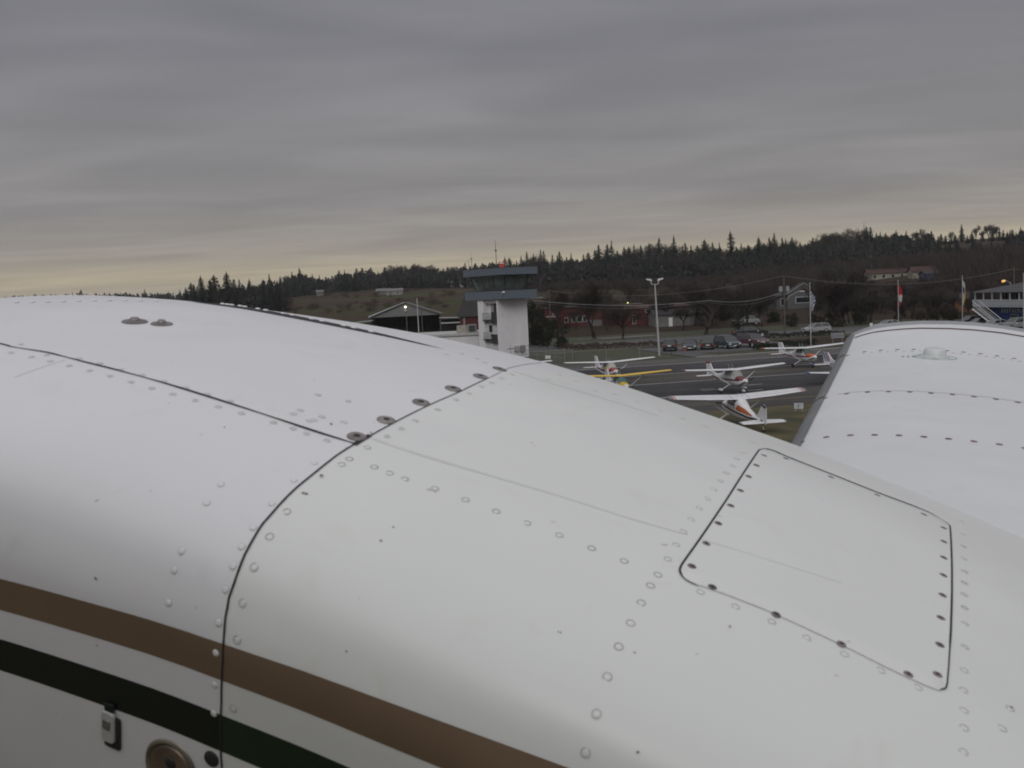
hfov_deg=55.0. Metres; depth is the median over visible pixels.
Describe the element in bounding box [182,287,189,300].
conifer tree
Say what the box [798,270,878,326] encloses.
bare tree
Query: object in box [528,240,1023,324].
scrub
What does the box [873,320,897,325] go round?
parked car
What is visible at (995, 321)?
parked car
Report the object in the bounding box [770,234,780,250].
conifer tree
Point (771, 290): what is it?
bare tree
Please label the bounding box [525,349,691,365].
verge
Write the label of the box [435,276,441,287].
conifer tree
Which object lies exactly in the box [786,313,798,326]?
evergreen tree
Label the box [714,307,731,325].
bare tree
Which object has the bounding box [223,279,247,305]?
conifer tree
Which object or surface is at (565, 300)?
bare tree
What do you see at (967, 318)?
parked car
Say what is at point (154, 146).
sky
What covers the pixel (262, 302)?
conifer tree
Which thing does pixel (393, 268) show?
bare tree
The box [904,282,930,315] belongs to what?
bare tree
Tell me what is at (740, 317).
evergreen tree
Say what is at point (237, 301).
conifer tree
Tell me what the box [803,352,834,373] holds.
light airplane
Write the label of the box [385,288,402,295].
house
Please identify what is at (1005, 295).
window
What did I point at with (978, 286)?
bare tree
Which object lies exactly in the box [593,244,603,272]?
conifer tree
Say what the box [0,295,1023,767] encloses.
airplane
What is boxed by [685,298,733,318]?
bare tree
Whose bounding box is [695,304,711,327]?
bare tree
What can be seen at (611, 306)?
bare tree
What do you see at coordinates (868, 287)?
bare tree
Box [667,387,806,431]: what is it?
light airplane
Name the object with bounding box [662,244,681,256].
bare tree
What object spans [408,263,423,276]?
bare tree
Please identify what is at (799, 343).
hedge
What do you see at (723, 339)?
parked car
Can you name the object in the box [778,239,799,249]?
bare tree
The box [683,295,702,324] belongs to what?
bare tree
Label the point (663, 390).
apron
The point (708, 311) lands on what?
bare tree
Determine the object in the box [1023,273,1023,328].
sign mast
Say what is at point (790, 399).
taxiway
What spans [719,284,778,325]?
bare tree
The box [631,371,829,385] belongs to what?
apron marking
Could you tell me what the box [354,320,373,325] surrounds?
lean to shed
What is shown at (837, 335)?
notice board
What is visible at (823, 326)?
parked car
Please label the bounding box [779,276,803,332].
utility pole
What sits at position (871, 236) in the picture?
conifer tree
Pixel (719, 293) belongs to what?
bare tree
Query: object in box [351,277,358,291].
conifer tree
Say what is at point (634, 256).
conifer tree
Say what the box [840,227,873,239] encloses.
bare tree
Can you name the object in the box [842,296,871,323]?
bare tree
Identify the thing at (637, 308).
power line
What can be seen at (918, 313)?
brown shrub
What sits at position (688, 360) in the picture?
apron
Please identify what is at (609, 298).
bare tree
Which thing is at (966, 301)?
bare tree
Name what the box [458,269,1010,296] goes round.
power line
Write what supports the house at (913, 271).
on the ground at (359, 314)
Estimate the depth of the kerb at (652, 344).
170.41 m
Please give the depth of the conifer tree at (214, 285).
446.26 m
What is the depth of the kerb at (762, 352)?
141.08 m
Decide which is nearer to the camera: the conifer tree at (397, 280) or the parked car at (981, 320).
the parked car at (981, 320)
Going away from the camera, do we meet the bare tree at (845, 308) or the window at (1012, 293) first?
the window at (1012, 293)
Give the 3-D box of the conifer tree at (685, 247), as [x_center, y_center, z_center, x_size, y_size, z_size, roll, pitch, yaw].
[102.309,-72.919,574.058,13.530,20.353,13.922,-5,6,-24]
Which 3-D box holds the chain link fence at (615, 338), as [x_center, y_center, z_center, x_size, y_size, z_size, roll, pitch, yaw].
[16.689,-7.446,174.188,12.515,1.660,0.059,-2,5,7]
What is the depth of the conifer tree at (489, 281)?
608.18 m
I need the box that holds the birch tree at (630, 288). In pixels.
[615,273,639,301]
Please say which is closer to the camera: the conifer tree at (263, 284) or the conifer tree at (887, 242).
the conifer tree at (263, 284)
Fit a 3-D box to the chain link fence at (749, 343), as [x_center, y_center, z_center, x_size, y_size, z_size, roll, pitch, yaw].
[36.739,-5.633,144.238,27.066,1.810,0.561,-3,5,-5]
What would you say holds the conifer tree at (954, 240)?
on the ground at (359, 314)
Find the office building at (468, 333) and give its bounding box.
[419,324,479,345]
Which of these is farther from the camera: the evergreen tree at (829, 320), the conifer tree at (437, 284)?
the conifer tree at (437, 284)
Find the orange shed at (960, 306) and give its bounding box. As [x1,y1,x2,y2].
[926,291,972,312]
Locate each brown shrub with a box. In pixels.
[368,301,380,306]
[634,288,653,297]
[911,310,926,320]
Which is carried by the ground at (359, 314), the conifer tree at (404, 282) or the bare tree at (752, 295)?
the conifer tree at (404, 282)
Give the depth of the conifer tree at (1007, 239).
497.62 m
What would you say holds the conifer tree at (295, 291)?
on the ground at (359, 314)
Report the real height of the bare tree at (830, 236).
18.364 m
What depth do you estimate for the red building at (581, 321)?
255.87 m
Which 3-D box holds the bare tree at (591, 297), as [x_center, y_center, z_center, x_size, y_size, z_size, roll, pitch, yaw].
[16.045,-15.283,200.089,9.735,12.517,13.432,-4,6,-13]
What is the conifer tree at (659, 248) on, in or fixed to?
on the ground at (359, 314)
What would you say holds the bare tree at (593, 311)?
on the ground at (359, 314)
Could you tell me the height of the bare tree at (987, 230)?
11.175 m
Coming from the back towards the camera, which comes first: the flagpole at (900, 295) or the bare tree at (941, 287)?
the bare tree at (941, 287)
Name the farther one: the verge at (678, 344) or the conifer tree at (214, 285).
the conifer tree at (214, 285)
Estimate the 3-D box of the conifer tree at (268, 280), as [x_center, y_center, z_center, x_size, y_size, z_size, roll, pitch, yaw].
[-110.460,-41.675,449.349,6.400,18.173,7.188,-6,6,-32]
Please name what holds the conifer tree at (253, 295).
on the ground at (359, 314)
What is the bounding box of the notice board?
[831,332,843,337]
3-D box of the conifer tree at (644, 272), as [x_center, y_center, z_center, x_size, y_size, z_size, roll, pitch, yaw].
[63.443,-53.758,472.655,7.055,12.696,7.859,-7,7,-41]
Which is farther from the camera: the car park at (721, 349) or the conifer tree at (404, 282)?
the conifer tree at (404, 282)
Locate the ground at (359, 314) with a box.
[281,238,1020,410]
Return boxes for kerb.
[535,332,853,351]
[697,347,841,356]
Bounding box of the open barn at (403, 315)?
[368,302,441,331]
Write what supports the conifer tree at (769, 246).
on the ground at (359, 314)
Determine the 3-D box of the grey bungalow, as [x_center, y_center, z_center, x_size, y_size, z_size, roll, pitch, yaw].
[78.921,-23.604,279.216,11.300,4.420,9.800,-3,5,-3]
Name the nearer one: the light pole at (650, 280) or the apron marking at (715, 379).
the apron marking at (715, 379)
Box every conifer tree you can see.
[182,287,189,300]
[189,285,200,301]
[195,276,207,294]
[197,283,209,302]
[206,280,218,303]
[207,274,223,302]
[216,285,223,303]
[220,272,235,298]
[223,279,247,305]
[224,280,233,303]
[229,287,242,305]
[237,280,243,296]
[246,280,251,294]
[249,285,257,306]
[258,280,267,302]
[260,289,263,309]
[262,281,277,310]
[264,277,274,308]
[272,283,286,311]
[278,278,289,305]
[285,279,291,296]
[292,277,300,297]
[298,276,309,294]
[342,274,349,291]
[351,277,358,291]
[377,277,382,287]
[381,266,392,286]
[385,272,391,287]
[395,272,400,286]
[398,272,409,287]
[406,271,418,288]
[416,273,426,287]
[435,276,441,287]
[451,268,459,287]
[459,268,469,287]
[476,266,485,285]
[482,265,495,285]
[525,251,529,265]
[536,258,543,282]
[541,250,547,264]
[557,252,563,270]
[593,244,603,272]
[594,252,601,275]
[599,250,617,277]
[603,245,613,260]
[608,240,614,259]
[632,246,637,267]
[638,244,644,257]
[640,261,648,281]
[651,255,663,283]
[654,238,663,258]
[663,246,684,274]
[669,236,678,258]
[680,243,688,257]
[700,239,709,257]
[711,248,720,275]
[724,231,738,265]
[744,245,750,266]
[753,243,761,259]
[754,236,763,251]
[759,244,769,264]
[765,238,776,263]
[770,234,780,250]
[770,241,779,259]
[777,238,786,253]
[863,232,873,249]
[869,226,876,242]
[883,233,889,244]
[927,231,939,248]
[938,234,944,244]
[950,234,959,244]
[958,225,965,243]
[967,232,976,243]
[980,230,985,242]
[987,229,996,240]
[995,227,1002,240]
[1000,230,1005,240]
[1003,233,1009,245]
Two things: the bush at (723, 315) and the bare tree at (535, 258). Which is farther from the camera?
the bare tree at (535, 258)
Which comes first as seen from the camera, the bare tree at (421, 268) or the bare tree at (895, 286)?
the bare tree at (895, 286)
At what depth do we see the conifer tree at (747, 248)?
524.11 m
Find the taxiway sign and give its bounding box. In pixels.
[794,403,803,410]
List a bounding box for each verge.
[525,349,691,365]
[529,333,851,354]
[703,344,842,354]
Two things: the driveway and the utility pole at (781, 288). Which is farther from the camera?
the driveway
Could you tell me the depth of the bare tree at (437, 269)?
681.77 m
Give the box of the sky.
[0,0,1023,299]
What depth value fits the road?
187.99 m
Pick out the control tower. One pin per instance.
(502, 319)
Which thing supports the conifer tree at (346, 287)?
on the ground at (359, 314)
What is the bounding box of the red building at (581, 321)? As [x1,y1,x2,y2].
[535,303,642,326]
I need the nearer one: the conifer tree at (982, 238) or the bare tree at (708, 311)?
the bare tree at (708, 311)
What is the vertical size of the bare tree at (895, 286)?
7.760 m
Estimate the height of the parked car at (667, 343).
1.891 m
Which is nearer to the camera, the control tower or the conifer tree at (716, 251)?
the control tower
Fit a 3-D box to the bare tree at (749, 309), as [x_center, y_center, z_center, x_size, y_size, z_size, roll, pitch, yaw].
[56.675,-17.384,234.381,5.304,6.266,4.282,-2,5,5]
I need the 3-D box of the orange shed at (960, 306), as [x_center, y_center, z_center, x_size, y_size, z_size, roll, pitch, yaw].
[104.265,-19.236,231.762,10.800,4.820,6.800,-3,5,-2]
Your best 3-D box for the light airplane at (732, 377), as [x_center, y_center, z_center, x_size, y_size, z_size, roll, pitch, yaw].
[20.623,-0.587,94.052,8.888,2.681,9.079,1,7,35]
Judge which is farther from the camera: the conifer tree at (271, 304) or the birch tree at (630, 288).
the conifer tree at (271, 304)
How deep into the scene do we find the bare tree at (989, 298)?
190.00 m
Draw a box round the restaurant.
[972,282,1022,320]
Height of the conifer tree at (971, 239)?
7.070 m
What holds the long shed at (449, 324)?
on the ground at (359, 314)
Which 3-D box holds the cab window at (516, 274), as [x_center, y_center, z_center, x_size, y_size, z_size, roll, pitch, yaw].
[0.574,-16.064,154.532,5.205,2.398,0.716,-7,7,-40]
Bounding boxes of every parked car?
[662,339,677,350]
[682,339,697,349]
[699,338,714,349]
[713,335,741,348]
[735,332,768,346]
[801,322,831,331]
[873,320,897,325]
[957,315,981,321]
[969,318,987,322]
[986,319,1006,323]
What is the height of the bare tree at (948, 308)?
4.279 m
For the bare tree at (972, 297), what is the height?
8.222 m
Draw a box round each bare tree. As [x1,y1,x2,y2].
[386,265,403,275]
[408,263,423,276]
[413,265,429,274]
[428,264,439,271]
[515,256,546,264]
[541,287,574,328]
[558,291,571,306]
[564,279,615,338]
[566,309,583,328]
[574,287,608,327]
[596,304,649,338]
[598,299,622,330]
[599,299,626,325]
[602,292,616,303]
[619,247,644,255]
[641,243,665,253]
[645,300,676,309]
[651,285,675,311]
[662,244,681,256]
[665,278,747,334]
[671,295,687,302]
[672,306,692,329]
[674,283,703,301]
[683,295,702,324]
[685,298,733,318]
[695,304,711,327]
[698,301,719,327]
[707,286,734,318]
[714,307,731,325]
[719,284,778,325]
[742,301,753,313]
[749,282,780,322]
[751,297,766,326]
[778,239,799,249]
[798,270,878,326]
[800,282,832,321]
[814,233,836,243]
[819,287,856,326]
[824,231,850,242]
[832,302,854,325]
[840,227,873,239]
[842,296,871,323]
[856,279,881,309]
[857,284,886,322]
[882,295,909,321]
[885,280,911,299]
[896,301,907,321]
[901,289,924,318]
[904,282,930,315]
[909,229,926,239]
[913,288,945,320]
[914,272,938,287]
[918,277,968,314]
[924,284,952,320]
[929,304,958,320]
[931,283,949,320]
[942,290,960,307]
[956,296,972,314]
[965,295,983,316]
[966,277,998,316]
[969,281,1001,317]
[969,282,992,314]
[971,225,980,242]
[976,289,998,316]
[982,224,992,241]
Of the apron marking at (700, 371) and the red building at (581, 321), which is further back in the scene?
the red building at (581, 321)
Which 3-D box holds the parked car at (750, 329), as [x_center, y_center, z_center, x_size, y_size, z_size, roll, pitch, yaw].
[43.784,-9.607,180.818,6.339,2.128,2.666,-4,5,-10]
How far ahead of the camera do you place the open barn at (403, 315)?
281.75 m
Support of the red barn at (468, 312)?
on the ground at (359, 314)
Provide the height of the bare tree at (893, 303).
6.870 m
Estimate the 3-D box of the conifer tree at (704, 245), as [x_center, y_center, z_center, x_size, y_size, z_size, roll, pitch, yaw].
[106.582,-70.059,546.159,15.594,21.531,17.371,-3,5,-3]
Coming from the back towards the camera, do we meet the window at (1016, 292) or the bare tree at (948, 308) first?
the bare tree at (948, 308)
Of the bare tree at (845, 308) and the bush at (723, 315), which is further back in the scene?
the bush at (723, 315)
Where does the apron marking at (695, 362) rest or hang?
on the apron at (675, 368)
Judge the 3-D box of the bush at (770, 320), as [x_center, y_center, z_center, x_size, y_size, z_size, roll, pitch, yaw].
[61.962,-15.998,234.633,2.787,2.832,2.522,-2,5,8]
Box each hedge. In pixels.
[558,340,662,349]
[752,342,777,349]
[764,330,845,337]
[778,339,817,346]
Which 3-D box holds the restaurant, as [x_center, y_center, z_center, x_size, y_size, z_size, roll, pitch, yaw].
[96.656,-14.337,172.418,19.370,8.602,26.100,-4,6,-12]
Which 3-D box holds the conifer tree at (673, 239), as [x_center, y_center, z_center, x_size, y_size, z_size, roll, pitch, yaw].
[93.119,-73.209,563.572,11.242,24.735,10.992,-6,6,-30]
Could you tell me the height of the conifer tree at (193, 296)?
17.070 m
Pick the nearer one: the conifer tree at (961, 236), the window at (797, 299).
the window at (797, 299)
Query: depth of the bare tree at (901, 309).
202.33 m
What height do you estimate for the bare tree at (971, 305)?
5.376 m
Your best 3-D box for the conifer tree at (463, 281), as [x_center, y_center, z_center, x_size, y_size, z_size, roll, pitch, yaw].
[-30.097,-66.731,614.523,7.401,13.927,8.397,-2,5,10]
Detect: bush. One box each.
[717,312,729,320]
[766,311,776,322]
[770,311,780,321]
[808,314,819,322]
[929,307,940,318]
[947,314,954,320]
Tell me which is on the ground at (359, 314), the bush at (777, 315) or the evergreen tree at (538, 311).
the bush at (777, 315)
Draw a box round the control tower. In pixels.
[463,243,542,356]
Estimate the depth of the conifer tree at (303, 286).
617.01 m
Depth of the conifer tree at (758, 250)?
527.19 m
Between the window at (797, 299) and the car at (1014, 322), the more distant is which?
the window at (797, 299)
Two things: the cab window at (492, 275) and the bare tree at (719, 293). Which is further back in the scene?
the bare tree at (719, 293)
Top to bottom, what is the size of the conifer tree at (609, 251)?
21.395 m
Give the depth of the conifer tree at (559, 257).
550.05 m
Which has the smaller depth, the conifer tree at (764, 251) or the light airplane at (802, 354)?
the light airplane at (802, 354)
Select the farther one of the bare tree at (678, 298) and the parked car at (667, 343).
the bare tree at (678, 298)
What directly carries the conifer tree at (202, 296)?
on the ground at (359, 314)
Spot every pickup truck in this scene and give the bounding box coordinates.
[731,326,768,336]
[732,316,760,324]
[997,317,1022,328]
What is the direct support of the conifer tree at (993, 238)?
on the ground at (359, 314)
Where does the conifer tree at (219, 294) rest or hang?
on the ground at (359, 314)
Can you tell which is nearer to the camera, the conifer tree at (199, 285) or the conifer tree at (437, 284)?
the conifer tree at (199, 285)
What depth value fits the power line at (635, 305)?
164.76 m
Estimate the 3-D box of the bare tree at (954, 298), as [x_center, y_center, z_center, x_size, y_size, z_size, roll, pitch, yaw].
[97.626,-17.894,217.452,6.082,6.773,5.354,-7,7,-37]
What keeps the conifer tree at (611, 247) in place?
on the ground at (359, 314)
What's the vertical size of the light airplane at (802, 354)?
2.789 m
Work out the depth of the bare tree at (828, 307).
213.88 m
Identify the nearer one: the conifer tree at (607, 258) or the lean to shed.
the lean to shed
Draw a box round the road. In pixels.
[529,320,956,351]
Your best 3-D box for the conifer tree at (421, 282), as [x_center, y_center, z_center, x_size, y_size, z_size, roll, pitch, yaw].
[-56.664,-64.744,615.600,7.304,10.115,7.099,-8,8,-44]
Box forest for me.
[4,229,1023,311]
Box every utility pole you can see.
[547,291,555,320]
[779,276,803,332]
[1008,267,1019,283]
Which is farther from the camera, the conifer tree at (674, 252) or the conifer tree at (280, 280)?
the conifer tree at (674, 252)
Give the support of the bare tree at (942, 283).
on the ground at (359, 314)
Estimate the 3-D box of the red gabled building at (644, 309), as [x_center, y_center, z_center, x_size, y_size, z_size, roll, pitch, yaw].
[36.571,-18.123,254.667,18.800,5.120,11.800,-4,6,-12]
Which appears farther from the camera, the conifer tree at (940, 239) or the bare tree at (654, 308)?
the conifer tree at (940, 239)
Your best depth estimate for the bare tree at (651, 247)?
625.25 m
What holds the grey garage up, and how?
on the ground at (359, 314)
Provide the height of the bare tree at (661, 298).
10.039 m
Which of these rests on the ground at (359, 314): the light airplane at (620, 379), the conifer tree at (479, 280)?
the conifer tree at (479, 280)
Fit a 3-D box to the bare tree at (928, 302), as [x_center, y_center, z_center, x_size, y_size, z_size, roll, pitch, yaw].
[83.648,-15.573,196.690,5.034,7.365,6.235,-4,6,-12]
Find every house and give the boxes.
[316,290,324,295]
[376,288,389,295]
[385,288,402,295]
[863,267,907,280]
[906,266,934,278]
[917,270,937,281]
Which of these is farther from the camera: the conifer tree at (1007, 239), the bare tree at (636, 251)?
the bare tree at (636, 251)
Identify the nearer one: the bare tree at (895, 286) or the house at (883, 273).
the bare tree at (895, 286)
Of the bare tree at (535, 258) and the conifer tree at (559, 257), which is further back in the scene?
the bare tree at (535, 258)
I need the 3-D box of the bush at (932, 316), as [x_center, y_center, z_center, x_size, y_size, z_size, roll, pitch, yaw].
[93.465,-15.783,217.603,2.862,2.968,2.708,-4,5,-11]
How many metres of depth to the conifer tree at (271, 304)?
440.88 m
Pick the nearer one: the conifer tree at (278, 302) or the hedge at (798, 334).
the hedge at (798, 334)
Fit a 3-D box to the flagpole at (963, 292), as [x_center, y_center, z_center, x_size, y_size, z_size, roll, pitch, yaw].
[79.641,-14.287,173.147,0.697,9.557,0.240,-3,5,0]
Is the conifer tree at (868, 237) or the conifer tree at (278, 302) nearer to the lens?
the conifer tree at (278, 302)
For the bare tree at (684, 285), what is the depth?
255.43 m
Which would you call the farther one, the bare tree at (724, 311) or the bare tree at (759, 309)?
the bare tree at (724, 311)
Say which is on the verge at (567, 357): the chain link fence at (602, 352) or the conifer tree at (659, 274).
the chain link fence at (602, 352)
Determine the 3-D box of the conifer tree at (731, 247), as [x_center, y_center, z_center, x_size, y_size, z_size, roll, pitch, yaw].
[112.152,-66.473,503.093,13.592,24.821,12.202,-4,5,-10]
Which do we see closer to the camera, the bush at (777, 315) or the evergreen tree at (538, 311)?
the evergreen tree at (538, 311)
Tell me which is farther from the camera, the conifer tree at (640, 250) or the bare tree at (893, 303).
the conifer tree at (640, 250)
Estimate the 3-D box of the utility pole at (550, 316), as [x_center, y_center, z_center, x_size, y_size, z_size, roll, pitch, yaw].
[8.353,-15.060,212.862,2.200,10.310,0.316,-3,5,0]
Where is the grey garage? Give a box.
[647,308,706,326]
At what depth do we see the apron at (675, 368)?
124.68 m
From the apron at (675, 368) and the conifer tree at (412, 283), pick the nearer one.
the apron at (675, 368)
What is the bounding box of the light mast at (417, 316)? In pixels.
[416,298,418,332]
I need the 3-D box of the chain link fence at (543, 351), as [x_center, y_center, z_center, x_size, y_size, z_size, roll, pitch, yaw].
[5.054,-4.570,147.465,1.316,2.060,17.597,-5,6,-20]
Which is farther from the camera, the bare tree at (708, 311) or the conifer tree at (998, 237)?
the conifer tree at (998, 237)
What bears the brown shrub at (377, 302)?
on the ground at (359, 314)
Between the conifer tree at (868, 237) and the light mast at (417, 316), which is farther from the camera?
the conifer tree at (868, 237)
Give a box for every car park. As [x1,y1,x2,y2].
[640,341,815,354]
[676,353,711,356]
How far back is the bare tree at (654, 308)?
246.53 m
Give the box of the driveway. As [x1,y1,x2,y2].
[599,335,659,338]
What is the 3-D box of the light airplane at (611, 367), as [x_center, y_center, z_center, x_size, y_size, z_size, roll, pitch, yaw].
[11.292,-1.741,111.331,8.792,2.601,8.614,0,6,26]
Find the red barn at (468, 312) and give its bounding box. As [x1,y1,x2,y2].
[457,296,478,329]
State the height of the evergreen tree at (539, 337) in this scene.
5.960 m
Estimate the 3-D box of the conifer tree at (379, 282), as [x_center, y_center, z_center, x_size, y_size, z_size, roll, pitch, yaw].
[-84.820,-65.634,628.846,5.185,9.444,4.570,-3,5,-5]
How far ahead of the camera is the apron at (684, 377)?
112.17 m
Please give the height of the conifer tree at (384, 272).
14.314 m
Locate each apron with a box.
[559,348,840,370]
[576,353,838,377]
[601,363,831,384]
[630,373,827,397]
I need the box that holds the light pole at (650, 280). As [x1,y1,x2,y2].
[646,278,662,355]
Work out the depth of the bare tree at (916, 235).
584.79 m
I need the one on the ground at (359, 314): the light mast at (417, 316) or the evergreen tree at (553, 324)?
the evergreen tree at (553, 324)
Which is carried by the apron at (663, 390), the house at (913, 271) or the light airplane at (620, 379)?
the light airplane at (620, 379)
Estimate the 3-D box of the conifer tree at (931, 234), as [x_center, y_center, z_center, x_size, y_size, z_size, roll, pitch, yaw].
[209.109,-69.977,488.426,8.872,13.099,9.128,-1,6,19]
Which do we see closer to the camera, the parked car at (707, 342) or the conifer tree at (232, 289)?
the parked car at (707, 342)
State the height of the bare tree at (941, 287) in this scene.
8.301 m
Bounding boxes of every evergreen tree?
[527,299,547,345]
[530,315,554,346]
[542,317,570,348]
[731,309,749,335]
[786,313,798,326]
[824,312,836,326]
[852,298,871,323]
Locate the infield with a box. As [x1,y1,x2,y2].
[702,403,812,442]
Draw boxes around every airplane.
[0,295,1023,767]
[564,356,654,378]
[589,367,670,387]
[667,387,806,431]
[680,361,786,393]
[760,342,843,367]
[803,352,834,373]
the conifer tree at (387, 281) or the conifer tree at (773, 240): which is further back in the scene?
the conifer tree at (387, 281)
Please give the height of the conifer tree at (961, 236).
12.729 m
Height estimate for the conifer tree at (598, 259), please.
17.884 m
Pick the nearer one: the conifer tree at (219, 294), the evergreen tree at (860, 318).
the evergreen tree at (860, 318)
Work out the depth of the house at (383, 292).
546.89 m
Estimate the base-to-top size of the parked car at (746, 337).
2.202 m
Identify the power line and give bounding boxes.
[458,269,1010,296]
[528,294,780,308]
[532,293,778,305]
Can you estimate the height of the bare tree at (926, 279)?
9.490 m
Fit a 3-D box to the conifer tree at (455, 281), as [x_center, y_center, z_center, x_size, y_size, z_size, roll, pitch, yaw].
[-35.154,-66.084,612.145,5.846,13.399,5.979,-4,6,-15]
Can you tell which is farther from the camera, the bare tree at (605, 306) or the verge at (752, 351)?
the bare tree at (605, 306)
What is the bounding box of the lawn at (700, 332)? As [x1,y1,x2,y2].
[529,319,959,344]
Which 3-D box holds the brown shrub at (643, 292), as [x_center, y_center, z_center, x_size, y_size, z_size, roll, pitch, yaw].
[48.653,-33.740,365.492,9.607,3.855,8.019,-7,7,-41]
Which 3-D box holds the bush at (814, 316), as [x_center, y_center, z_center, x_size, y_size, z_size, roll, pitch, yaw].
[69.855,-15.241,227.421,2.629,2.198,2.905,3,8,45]
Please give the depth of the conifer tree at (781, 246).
526.36 m
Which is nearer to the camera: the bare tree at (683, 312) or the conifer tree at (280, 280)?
the bare tree at (683, 312)
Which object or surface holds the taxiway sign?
on the infield
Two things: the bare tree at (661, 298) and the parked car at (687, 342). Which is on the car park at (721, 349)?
the parked car at (687, 342)
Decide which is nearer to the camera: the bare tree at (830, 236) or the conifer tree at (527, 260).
the conifer tree at (527, 260)
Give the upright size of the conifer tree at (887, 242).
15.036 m
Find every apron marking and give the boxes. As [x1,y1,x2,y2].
[574,353,834,370]
[610,363,818,377]
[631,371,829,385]
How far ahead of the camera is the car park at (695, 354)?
143.97 m
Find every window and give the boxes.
[478,275,505,290]
[506,274,528,289]
[795,296,809,302]
[1003,292,1008,299]
[1011,292,1014,299]
[1016,292,1021,299]
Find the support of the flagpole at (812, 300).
on the verge at (752, 351)
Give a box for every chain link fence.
[518,344,670,364]
[521,345,564,360]
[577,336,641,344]
[671,335,846,355]
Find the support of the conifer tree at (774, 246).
on the ground at (359, 314)
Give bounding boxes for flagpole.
[809,283,815,345]
[898,280,901,321]
[962,276,965,320]
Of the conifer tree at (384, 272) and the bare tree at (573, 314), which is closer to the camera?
the bare tree at (573, 314)
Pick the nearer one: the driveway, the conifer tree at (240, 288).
the driveway
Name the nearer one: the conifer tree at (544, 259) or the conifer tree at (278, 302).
the conifer tree at (278, 302)
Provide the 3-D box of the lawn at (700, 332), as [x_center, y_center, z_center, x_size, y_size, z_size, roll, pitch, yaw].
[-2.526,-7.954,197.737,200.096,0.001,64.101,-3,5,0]
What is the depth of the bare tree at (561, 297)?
247.59 m
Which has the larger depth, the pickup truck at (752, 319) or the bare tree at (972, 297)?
the pickup truck at (752, 319)
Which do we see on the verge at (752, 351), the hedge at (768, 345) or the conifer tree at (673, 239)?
the hedge at (768, 345)
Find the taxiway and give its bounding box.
[661,386,821,411]
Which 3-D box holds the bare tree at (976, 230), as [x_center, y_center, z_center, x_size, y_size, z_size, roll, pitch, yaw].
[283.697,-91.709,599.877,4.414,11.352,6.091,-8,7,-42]
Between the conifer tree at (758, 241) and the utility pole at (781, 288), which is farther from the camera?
the conifer tree at (758, 241)
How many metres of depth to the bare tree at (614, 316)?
195.58 m
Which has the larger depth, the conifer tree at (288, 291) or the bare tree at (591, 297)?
the conifer tree at (288, 291)
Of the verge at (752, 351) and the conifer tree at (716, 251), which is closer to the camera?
the verge at (752, 351)
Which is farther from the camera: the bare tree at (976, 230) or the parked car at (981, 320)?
the bare tree at (976, 230)
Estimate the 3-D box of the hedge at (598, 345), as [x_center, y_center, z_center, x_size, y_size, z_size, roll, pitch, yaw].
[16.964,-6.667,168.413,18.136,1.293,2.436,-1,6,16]
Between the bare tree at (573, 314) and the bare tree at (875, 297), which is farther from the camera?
the bare tree at (573, 314)
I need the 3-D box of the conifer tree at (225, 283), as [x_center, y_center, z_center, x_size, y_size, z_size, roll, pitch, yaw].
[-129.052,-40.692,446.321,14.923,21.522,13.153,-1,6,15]
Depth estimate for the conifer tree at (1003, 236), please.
567.19 m
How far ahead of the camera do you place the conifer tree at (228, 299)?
436.49 m
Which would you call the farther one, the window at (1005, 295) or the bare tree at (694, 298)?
the bare tree at (694, 298)
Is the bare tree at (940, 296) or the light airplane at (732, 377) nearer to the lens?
the light airplane at (732, 377)
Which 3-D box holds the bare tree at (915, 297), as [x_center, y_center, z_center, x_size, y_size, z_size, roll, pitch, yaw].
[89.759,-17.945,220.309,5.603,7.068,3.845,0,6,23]
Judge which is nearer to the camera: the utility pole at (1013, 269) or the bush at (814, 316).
the utility pole at (1013, 269)
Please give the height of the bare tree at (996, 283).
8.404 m
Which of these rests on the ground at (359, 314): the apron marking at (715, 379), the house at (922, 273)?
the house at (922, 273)
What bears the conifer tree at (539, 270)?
on the ground at (359, 314)
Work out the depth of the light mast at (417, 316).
166.75 m
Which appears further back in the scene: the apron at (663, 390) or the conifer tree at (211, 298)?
the conifer tree at (211, 298)
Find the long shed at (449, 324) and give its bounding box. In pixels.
[440,317,459,330]
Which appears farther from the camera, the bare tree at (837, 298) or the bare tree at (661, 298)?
the bare tree at (661, 298)
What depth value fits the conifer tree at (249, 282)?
463.17 m
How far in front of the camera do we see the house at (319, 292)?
594.15 m
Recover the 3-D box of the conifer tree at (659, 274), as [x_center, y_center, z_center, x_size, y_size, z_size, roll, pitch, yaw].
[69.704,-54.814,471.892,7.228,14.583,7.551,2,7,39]
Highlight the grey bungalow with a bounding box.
[767,293,783,309]
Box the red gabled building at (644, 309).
[615,303,693,325]
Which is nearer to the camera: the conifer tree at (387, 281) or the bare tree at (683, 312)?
the bare tree at (683, 312)

